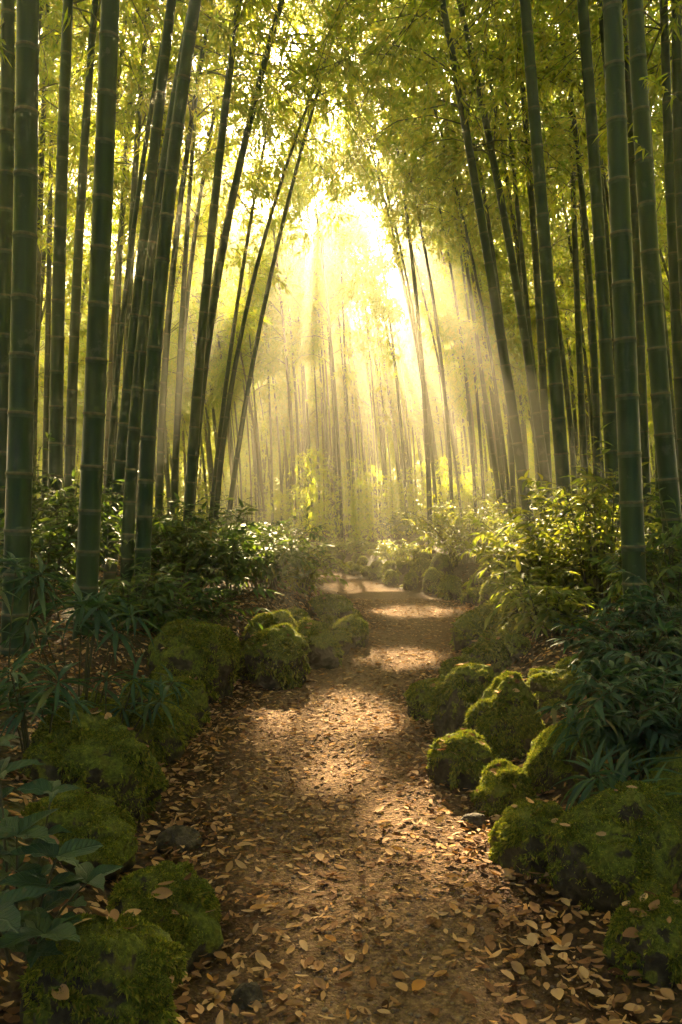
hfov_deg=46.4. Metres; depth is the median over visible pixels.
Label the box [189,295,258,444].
bamboo
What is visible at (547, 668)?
mossy rock
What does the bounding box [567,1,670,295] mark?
bamboo
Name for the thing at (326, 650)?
mossy rock
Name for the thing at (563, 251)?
bamboo
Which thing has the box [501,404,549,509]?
bamboo
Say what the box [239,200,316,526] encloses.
bamboo
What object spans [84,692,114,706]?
mossy rock
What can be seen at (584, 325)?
bamboo
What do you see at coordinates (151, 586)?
leafy shrub
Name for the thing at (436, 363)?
bamboo
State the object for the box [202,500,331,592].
leafy shrub
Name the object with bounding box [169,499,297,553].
leafy shrub
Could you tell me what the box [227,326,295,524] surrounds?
bamboo
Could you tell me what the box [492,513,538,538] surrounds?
leafy shrub
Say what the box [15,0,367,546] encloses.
bamboo
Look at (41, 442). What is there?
bamboo
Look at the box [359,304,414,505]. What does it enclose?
bamboo
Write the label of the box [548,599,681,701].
pointed leaf plant
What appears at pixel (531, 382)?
bamboo
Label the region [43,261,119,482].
bamboo
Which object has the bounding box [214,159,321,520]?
bamboo
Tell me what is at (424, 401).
bamboo
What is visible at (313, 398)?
bamboo
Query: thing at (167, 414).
bamboo
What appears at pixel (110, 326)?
bamboo
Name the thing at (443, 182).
bamboo
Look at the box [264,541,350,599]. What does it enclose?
leafy shrub
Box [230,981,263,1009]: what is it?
stone
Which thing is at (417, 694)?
mossy rock
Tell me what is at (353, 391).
bamboo
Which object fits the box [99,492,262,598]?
leafy shrub
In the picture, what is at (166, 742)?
mossy rock
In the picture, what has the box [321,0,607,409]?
bamboo
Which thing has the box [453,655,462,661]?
mossy rock
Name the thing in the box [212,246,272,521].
bamboo
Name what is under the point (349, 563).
mossy rock
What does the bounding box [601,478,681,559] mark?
leafy shrub
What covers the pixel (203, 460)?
bamboo
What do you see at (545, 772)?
mossy rock
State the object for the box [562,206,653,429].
bamboo
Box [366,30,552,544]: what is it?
bamboo
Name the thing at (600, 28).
bamboo
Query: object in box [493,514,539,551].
leafy shrub
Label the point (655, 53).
bamboo
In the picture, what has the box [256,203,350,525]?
bamboo
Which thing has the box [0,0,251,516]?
bamboo
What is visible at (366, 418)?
bamboo
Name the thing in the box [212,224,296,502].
bamboo
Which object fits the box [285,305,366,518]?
bamboo
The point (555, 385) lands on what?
bamboo
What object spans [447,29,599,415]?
bamboo
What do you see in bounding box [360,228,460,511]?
bamboo
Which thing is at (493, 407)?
bamboo
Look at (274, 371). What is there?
bamboo
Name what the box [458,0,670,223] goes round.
bamboo
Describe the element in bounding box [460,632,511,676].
mossy rock
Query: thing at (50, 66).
bamboo
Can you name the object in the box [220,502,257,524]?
leafy shrub
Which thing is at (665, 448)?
bamboo
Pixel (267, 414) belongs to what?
bamboo
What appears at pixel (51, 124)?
bamboo
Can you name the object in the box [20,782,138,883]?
mossy rock
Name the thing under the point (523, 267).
bamboo
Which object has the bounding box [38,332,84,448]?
bamboo
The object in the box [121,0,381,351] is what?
bamboo
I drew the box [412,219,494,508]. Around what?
bamboo
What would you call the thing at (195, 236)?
bamboo
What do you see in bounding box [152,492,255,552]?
leafy shrub
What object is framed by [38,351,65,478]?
bamboo
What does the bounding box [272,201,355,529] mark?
bamboo
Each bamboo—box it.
[0,0,14,584]
[0,0,39,658]
[0,0,93,261]
[0,0,151,255]
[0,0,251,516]
[0,0,252,226]
[0,0,340,242]
[0,0,365,513]
[0,0,382,580]
[0,10,79,291]
[15,0,303,190]
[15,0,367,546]
[15,0,392,538]
[15,4,233,522]
[36,327,44,497]
[37,186,90,427]
[37,338,43,439]
[37,361,43,445]
[38,0,234,513]
[38,0,303,491]
[38,4,147,265]
[38,29,97,382]
[38,120,143,417]
[38,131,218,426]
[38,287,84,454]
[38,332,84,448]
[38,346,81,508]
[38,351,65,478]
[39,15,143,352]
[39,89,118,401]
[39,118,109,386]
[40,70,194,494]
[42,171,89,336]
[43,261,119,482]
[47,0,305,573]
[66,61,294,509]
[66,288,174,451]
[67,243,175,439]
[67,248,123,397]
[71,0,465,527]
[72,0,119,639]
[76,127,214,515]
[77,272,124,420]
[77,316,122,443]
[78,0,394,553]
[79,0,404,569]
[81,293,208,488]
[84,78,257,513]
[86,0,445,522]
[88,200,190,488]
[101,0,329,571]
[111,1,285,520]
[113,203,215,490]
[114,0,330,503]
[120,0,187,593]
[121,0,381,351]
[123,161,248,478]
[134,0,200,614]
[156,362,190,472]
[156,387,190,474]
[157,352,214,511]
[159,0,514,526]
[164,250,221,516]
[164,319,239,473]
[165,146,302,523]
[167,187,275,514]
[167,190,273,509]
[171,189,290,520]
[172,286,261,506]
[172,316,219,494]
[173,0,489,523]
[173,198,258,511]
[173,215,258,516]
[175,321,242,493]
[180,143,310,521]
[180,208,261,520]
[185,390,251,501]
[187,235,282,509]
[189,186,286,423]
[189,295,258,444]
[193,191,285,524]
[194,290,257,435]
[196,97,349,534]
[207,288,283,449]
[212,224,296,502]
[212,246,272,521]
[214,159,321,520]
[217,207,314,527]
[223,154,339,533]
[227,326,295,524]
[229,0,607,543]
[230,173,331,529]
[232,190,352,526]
[233,193,322,462]
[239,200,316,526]
[243,200,320,512]
[243,211,340,477]
[246,97,363,532]
[248,48,387,537]
[249,100,370,531]
[249,178,330,531]
[254,358,310,525]
[254,367,301,525]
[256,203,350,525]
[257,113,409,537]
[257,351,331,447]
[257,374,291,510]
[261,213,373,521]
[262,178,377,527]
[262,200,358,468]
[267,3,496,547]
[269,237,344,494]
[271,187,368,528]
[272,2,503,535]
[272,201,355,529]
[274,126,383,536]
[274,329,332,511]
[275,153,396,530]
[277,239,334,485]
[277,257,338,498]
[278,174,400,527]
[281,2,520,544]
[282,0,493,541]
[284,218,359,524]
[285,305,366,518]
[287,1,483,548]
[289,0,514,517]
[289,0,572,549]
[290,210,374,396]
[291,217,384,517]
[292,221,377,524]
[293,113,424,534]
[293,235,382,528]
[294,255,378,454]
[295,313,360,438]
[297,207,384,515]
[301,146,421,519]
[304,95,454,535]
[308,38,455,536]
[308,202,379,529]
[312,0,605,542]
[313,305,370,470]
[314,183,416,528]
[315,197,412,530]
[315,312,381,522]
[318,312,370,491]
[320,0,664,530]
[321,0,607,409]
[323,210,413,492]
[328,1,537,535]
[328,179,430,507]
[329,214,428,510]
[332,303,395,518]
[333,198,428,505]
[336,198,406,525]
[338,316,387,522]
[339,188,442,489]
[342,208,434,488]
[344,249,415,514]
[346,0,620,589]
[348,253,443,516]
[356,200,464,500]
[356,247,455,451]
[357,1,550,521]
[357,252,422,495]
[358,4,561,539]
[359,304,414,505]
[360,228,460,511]
[362,0,580,516]
[362,0,584,550]
[363,0,644,493]
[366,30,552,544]
[366,237,435,513]
[367,150,480,499]
[369,106,479,507]
[374,296,459,456]
[375,3,543,503]
[376,205,472,501]
[377,206,472,508]
[382,0,671,531]
[382,220,455,504]
[383,218,489,502]
[384,223,482,502]
[388,216,489,478]
[389,182,501,469]
[390,212,472,507]
[394,0,665,517]
[396,134,530,505]
[396,278,457,495]
[401,226,515,471]
[402,96,538,410]
[403,258,486,452]
[403,276,503,429]
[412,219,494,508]
[413,1,609,516]
[416,0,569,487]
[422,186,500,507]
[423,173,546,507]
[424,0,681,512]
[426,0,670,524]
[429,276,500,488]
[431,285,502,439]
[435,263,526,471]
[441,284,504,502]
[443,170,545,402]
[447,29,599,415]
[453,0,671,399]
[454,261,552,440]
[456,185,565,467]
[456,243,537,480]
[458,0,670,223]
[461,0,666,281]
[466,0,645,462]
[468,0,681,325]
[475,408,530,466]
[478,0,605,94]
[479,8,663,511]
[486,286,546,485]
[488,15,669,321]
[489,187,602,424]
[493,299,551,440]
[498,182,601,406]
[498,241,600,431]
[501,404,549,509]
[502,168,598,407]
[503,10,663,412]
[504,128,610,491]
[508,98,646,375]
[510,0,681,528]
[511,259,584,405]
[528,100,602,491]
[536,1,679,490]
[544,71,673,385]
[548,0,681,165]
[554,92,671,359]
[555,2,667,264]
[556,212,669,480]
[557,114,666,328]
[557,204,671,384]
[561,217,601,456]
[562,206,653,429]
[562,315,602,432]
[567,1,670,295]
[568,179,675,431]
[582,197,675,426]
[589,0,681,55]
[589,247,674,436]
[592,0,650,637]
[602,0,681,599]
[611,188,671,355]
[644,4,669,331]
[648,401,654,485]
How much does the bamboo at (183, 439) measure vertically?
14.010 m
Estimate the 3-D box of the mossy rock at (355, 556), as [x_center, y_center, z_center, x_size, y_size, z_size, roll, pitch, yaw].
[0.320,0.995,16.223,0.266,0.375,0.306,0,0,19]
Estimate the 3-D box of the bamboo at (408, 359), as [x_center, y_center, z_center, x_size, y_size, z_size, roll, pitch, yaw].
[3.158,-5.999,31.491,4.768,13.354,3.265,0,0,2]
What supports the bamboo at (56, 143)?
on the ground
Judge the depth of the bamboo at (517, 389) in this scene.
24.81 m
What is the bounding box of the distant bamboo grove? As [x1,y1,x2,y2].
[36,80,671,542]
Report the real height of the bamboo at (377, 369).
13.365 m
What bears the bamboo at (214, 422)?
on the ground
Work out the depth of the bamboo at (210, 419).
32.79 m
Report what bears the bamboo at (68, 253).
on the ground
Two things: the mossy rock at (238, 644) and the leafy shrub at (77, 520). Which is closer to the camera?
the mossy rock at (238, 644)
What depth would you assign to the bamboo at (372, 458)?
32.56 m
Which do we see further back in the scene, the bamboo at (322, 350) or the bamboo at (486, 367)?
the bamboo at (322, 350)
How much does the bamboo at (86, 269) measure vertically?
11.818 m
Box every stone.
[155,825,201,853]
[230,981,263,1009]
[460,813,485,827]
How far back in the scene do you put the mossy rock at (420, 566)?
12.76 m
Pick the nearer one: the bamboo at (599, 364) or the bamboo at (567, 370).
the bamboo at (599, 364)
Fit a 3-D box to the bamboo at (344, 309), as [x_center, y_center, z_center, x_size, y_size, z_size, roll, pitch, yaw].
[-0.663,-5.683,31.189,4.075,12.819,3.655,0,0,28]
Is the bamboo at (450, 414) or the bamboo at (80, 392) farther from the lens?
the bamboo at (450, 414)
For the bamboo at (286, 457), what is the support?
on the ground
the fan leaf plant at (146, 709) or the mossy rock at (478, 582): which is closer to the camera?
the fan leaf plant at (146, 709)
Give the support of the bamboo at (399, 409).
on the ground
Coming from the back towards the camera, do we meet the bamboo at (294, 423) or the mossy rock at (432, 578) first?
the bamboo at (294, 423)
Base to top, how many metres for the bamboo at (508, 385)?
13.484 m
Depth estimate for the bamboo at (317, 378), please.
32.25 m
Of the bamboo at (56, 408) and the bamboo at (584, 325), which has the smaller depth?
the bamboo at (56, 408)
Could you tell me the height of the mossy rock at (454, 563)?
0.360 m
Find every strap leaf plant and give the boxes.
[545,702,631,791]
[549,735,681,847]
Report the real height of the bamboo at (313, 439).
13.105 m
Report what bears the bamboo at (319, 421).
on the ground
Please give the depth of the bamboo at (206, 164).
12.22 m
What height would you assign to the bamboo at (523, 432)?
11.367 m
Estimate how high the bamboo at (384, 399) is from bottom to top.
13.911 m
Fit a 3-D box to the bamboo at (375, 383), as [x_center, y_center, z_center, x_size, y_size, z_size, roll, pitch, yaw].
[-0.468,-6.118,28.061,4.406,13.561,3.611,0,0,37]
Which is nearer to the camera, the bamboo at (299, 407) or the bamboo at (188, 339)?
the bamboo at (188, 339)
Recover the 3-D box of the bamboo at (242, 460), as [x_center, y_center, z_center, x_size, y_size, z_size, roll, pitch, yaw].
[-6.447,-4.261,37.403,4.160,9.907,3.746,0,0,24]
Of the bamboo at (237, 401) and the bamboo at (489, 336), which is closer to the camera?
the bamboo at (489, 336)
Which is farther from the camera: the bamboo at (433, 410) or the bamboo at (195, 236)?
the bamboo at (433, 410)
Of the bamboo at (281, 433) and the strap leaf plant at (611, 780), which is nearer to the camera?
the strap leaf plant at (611, 780)
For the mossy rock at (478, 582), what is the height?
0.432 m
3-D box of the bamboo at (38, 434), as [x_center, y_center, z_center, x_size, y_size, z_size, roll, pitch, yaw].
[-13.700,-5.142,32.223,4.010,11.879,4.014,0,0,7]
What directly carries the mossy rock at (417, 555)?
on the ground
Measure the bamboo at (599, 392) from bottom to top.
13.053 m
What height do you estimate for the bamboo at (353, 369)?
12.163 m
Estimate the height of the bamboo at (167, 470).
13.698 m
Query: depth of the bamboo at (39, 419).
23.29 m
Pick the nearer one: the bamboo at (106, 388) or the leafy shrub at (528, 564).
the leafy shrub at (528, 564)
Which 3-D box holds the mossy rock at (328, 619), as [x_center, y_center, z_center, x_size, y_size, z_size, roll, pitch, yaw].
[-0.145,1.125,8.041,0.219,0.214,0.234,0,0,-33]
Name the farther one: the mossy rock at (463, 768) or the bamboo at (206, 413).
the bamboo at (206, 413)
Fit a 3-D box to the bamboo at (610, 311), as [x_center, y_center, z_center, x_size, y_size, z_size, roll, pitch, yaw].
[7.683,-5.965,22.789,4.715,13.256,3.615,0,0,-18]
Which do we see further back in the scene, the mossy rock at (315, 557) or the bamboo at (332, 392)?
the bamboo at (332, 392)
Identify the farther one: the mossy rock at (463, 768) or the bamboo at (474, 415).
the bamboo at (474, 415)
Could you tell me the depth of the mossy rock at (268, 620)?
6.40 m
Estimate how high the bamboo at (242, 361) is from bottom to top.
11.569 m
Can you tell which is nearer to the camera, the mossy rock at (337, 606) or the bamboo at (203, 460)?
the mossy rock at (337, 606)
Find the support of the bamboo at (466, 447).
on the ground
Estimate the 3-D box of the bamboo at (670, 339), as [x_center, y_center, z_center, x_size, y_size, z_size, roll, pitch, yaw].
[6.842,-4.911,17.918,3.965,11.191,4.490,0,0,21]
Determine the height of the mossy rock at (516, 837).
0.328 m
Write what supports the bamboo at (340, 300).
on the ground
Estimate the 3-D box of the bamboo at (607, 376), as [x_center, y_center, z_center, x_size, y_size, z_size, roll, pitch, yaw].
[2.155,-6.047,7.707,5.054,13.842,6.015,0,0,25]
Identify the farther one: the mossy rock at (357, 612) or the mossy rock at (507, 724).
the mossy rock at (357, 612)
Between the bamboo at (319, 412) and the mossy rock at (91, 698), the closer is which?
the mossy rock at (91, 698)
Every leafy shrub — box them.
[0,485,122,607]
[30,432,155,580]
[33,489,162,565]
[51,556,203,631]
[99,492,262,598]
[101,493,182,552]
[110,573,282,634]
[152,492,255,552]
[166,501,293,598]
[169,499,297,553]
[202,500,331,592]
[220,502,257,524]
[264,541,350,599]
[310,532,380,555]
[360,539,426,561]
[374,505,418,538]
[384,484,525,564]
[450,469,658,608]
[465,518,620,621]
[473,501,521,535]
[484,550,609,641]
[486,515,539,537]
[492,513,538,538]
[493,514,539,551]
[503,423,681,614]
[584,486,681,622]
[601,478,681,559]
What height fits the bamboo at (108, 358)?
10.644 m
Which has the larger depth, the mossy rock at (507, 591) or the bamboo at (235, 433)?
the bamboo at (235, 433)
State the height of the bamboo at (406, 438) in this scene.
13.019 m
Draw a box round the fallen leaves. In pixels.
[0,534,681,1023]
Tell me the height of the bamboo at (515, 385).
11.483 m
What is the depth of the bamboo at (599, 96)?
10.64 m
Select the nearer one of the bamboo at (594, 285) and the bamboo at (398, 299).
the bamboo at (594, 285)
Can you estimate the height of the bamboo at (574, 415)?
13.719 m
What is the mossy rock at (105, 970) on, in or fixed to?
on the ground
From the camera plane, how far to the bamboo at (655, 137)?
11.59 m
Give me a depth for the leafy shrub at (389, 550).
14.71 m
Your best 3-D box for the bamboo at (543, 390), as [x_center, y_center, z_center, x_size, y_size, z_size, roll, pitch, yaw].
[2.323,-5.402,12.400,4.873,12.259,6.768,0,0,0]
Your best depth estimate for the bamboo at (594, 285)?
16.55 m
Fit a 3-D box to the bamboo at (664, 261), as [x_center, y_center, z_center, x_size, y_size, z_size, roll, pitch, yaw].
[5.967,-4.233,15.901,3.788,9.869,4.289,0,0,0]
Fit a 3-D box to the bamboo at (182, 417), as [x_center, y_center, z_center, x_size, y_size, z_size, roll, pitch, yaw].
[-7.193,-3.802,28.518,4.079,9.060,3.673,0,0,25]
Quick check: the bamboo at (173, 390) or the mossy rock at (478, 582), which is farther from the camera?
the bamboo at (173, 390)
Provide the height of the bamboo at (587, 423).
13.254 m
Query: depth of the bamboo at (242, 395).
32.34 m
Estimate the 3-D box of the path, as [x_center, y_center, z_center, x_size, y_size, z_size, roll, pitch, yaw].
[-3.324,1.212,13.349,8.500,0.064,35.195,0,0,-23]
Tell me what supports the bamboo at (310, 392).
on the ground
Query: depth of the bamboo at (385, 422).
33.89 m
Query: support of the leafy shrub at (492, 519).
on the ground
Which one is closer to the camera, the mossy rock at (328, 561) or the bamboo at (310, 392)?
the mossy rock at (328, 561)
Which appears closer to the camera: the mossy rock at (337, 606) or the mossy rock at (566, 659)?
the mossy rock at (566, 659)
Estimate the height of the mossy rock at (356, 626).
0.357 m
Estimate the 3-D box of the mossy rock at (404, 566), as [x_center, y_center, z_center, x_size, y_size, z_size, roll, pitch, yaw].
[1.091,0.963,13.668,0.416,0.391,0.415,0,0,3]
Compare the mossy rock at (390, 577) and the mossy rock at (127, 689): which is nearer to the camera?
the mossy rock at (127, 689)
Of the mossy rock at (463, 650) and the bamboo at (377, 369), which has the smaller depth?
the mossy rock at (463, 650)
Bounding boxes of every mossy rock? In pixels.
[16,910,188,1023]
[18,703,168,823]
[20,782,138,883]
[76,691,99,705]
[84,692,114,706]
[95,701,116,714]
[106,859,223,978]
[112,686,189,766]
[122,677,158,693]
[146,618,239,704]
[152,669,167,679]
[155,675,211,729]
[178,709,201,741]
[237,636,241,651]
[238,622,312,690]
[240,609,299,645]
[285,606,309,622]
[294,617,344,669]
[307,594,354,622]
[308,550,319,559]
[319,614,336,625]
[322,556,330,568]
[333,613,368,648]
[334,551,346,560]
[334,626,352,654]
[343,561,354,569]
[344,564,362,574]
[351,552,361,563]
[353,609,363,619]
[356,556,368,566]
[359,565,371,575]
[368,566,383,579]
[370,560,383,568]
[380,561,398,578]
[382,568,398,585]
[395,557,411,575]
[400,570,419,590]
[403,677,438,722]
[411,546,432,565]
[411,557,430,579]
[421,567,446,592]
[426,728,497,790]
[427,662,494,738]
[430,553,451,574]
[434,574,462,596]
[437,658,462,677]
[439,575,461,601]
[447,552,461,567]
[449,609,497,652]
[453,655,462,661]
[458,587,480,604]
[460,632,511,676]
[461,646,468,655]
[463,670,544,762]
[466,572,485,587]
[469,758,539,816]
[475,604,497,623]
[478,561,494,576]
[478,580,500,604]
[479,576,500,589]
[483,596,504,609]
[487,797,563,884]
[491,609,500,617]
[495,617,533,636]
[496,603,536,628]
[501,583,519,597]
[502,630,530,663]
[522,718,605,793]
[525,668,590,713]
[535,666,550,670]
[543,779,681,915]
[550,656,591,670]
[555,658,577,668]
[602,891,681,987]
[637,744,671,774]
[643,771,681,792]
[651,749,681,772]
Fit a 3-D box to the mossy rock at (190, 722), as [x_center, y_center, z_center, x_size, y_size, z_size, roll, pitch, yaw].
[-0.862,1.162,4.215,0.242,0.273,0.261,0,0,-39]
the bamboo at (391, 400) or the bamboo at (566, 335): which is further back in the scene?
the bamboo at (391, 400)
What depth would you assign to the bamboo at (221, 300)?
16.05 m
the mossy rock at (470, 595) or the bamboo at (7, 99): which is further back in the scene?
the mossy rock at (470, 595)
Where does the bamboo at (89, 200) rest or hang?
on the ground
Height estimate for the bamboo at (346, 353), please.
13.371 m
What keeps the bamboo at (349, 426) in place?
on the ground
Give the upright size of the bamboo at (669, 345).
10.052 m
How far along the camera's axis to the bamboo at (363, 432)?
37.76 m
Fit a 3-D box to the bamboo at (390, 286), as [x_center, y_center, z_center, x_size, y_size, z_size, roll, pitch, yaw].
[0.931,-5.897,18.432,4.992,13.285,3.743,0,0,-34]
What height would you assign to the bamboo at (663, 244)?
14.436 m
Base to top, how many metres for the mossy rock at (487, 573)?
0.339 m
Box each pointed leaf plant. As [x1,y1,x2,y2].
[534,656,681,778]
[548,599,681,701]
[595,565,681,685]
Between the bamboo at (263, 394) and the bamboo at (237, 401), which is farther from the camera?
the bamboo at (237, 401)
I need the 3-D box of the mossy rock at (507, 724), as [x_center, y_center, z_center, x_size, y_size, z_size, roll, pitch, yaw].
[0.782,1.077,3.816,0.413,0.629,0.313,0,0,-27]
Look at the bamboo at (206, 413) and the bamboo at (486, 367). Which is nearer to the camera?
the bamboo at (486, 367)
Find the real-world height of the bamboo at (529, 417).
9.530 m
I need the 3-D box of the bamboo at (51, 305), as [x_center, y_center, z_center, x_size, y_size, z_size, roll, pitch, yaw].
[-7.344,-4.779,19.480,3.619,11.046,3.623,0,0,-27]
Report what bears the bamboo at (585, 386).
on the ground
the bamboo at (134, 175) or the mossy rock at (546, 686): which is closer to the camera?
the mossy rock at (546, 686)
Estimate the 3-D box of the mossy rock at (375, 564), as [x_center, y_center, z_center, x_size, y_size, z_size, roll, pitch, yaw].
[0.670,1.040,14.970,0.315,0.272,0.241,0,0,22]
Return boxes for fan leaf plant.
[0,547,78,692]
[0,581,161,706]
[0,643,103,756]
[79,651,195,736]
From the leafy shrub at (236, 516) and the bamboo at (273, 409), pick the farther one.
the bamboo at (273, 409)
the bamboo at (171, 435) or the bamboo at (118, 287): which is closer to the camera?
the bamboo at (118, 287)
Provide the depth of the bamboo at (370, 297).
17.18 m
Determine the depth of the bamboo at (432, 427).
20.99 m
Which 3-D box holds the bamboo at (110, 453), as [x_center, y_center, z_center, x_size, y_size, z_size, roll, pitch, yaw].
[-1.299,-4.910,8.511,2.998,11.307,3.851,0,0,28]
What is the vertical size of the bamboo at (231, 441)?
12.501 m
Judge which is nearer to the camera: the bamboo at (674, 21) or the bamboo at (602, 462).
the bamboo at (674, 21)
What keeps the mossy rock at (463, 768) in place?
on the ground
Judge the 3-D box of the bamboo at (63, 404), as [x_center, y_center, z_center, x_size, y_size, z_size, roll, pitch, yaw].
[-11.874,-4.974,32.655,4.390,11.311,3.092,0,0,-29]
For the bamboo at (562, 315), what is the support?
on the ground
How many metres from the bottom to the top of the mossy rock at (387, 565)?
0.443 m
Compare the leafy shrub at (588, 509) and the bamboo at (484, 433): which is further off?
the bamboo at (484, 433)
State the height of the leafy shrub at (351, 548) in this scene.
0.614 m
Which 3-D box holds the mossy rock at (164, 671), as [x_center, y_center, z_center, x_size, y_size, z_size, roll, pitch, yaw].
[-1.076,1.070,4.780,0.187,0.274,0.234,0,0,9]
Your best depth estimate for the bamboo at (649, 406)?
18.94 m
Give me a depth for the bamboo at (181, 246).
14.88 m
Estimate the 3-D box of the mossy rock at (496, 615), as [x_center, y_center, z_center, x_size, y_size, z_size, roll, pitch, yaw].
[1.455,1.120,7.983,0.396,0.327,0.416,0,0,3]
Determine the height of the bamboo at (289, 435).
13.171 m
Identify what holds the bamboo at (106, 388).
on the ground
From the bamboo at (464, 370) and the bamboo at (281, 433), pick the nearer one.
the bamboo at (464, 370)
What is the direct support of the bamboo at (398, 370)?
on the ground
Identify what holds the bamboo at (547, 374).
on the ground
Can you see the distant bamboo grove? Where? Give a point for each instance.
(316, 512)
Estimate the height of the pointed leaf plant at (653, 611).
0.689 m
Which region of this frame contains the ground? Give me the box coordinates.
[0,516,681,1023]
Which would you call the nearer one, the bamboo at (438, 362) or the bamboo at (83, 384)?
the bamboo at (438, 362)
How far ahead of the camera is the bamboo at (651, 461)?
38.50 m
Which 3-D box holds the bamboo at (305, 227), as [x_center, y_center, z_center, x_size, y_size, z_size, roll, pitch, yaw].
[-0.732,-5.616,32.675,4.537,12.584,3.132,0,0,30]
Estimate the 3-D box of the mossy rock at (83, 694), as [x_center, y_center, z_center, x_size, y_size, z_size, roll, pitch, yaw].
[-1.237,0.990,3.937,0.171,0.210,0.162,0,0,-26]
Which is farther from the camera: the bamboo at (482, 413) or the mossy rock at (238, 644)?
the bamboo at (482, 413)
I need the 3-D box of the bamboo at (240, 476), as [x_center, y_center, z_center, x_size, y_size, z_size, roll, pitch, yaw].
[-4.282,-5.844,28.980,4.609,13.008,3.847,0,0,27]
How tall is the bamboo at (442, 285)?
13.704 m
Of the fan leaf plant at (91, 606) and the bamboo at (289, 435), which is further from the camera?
the bamboo at (289, 435)
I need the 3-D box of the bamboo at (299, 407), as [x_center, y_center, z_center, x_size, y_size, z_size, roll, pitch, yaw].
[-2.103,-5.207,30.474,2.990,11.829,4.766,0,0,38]
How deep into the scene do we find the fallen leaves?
2.65 m
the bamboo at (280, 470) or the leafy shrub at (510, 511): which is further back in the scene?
the bamboo at (280, 470)
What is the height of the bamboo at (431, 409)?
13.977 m
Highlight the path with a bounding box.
[160,567,641,1023]
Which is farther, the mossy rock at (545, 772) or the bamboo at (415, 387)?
the bamboo at (415, 387)
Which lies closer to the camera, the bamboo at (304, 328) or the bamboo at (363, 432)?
the bamboo at (304, 328)
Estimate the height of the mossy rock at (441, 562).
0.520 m
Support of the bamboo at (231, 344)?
on the ground
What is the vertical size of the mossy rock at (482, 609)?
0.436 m
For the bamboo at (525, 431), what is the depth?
32.39 m
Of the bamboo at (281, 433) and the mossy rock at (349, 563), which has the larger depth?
the bamboo at (281, 433)
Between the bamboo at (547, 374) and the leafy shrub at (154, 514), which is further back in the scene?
the bamboo at (547, 374)
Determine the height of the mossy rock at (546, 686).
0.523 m
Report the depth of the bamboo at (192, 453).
9.99 m
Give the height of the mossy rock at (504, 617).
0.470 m
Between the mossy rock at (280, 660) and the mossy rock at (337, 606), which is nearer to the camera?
the mossy rock at (280, 660)
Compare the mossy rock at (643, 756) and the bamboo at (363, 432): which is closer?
the mossy rock at (643, 756)
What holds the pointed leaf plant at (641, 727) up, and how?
on the ground
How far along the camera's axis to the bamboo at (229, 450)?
29.54 m
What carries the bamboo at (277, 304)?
on the ground
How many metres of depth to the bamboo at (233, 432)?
32.55 m
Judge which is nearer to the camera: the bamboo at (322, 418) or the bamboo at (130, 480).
the bamboo at (130, 480)
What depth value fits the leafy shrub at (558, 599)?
5.35 m
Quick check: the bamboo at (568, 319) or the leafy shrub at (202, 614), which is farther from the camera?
the bamboo at (568, 319)
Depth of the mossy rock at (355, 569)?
15.21 m
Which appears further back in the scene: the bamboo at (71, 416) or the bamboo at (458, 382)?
the bamboo at (458, 382)
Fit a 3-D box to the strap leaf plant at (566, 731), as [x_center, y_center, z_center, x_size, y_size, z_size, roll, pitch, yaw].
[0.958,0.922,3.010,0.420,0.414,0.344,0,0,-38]
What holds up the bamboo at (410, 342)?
on the ground
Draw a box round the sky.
[15,0,669,508]
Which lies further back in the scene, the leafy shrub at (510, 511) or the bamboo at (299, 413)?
the bamboo at (299, 413)
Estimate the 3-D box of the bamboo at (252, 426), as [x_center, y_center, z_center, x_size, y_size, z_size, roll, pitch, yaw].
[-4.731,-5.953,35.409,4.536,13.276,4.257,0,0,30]
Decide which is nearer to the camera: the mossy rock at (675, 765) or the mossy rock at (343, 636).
the mossy rock at (675, 765)
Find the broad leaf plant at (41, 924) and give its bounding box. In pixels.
[0,734,123,968]
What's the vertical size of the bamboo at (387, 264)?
13.891 m
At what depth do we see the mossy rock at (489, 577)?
10.18 m
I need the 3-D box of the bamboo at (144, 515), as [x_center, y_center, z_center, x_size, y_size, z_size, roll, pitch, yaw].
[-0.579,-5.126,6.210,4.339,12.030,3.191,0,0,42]
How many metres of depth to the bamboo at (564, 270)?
15.09 m
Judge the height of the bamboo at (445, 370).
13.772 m
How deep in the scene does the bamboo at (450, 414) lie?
29.04 m
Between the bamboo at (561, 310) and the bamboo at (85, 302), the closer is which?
the bamboo at (85, 302)
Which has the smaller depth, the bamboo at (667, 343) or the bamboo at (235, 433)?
the bamboo at (667, 343)
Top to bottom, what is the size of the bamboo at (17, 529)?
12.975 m
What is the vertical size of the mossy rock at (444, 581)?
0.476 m
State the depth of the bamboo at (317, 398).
35.58 m
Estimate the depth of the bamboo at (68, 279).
17.90 m
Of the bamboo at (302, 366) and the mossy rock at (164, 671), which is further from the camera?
the bamboo at (302, 366)
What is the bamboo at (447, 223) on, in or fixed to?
on the ground
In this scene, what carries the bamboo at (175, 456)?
on the ground
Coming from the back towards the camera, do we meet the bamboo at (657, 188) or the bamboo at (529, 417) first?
the bamboo at (529, 417)
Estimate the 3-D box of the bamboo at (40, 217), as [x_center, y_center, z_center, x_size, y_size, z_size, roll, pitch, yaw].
[-4.932,-5.987,12.785,5.200,13.514,6.134,0,0,32]
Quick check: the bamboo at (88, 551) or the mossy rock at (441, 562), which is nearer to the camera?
the bamboo at (88, 551)
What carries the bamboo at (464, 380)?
on the ground
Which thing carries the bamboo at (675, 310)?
on the ground
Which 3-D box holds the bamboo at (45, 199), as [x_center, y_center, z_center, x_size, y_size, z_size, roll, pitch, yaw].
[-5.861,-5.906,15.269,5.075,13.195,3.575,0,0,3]

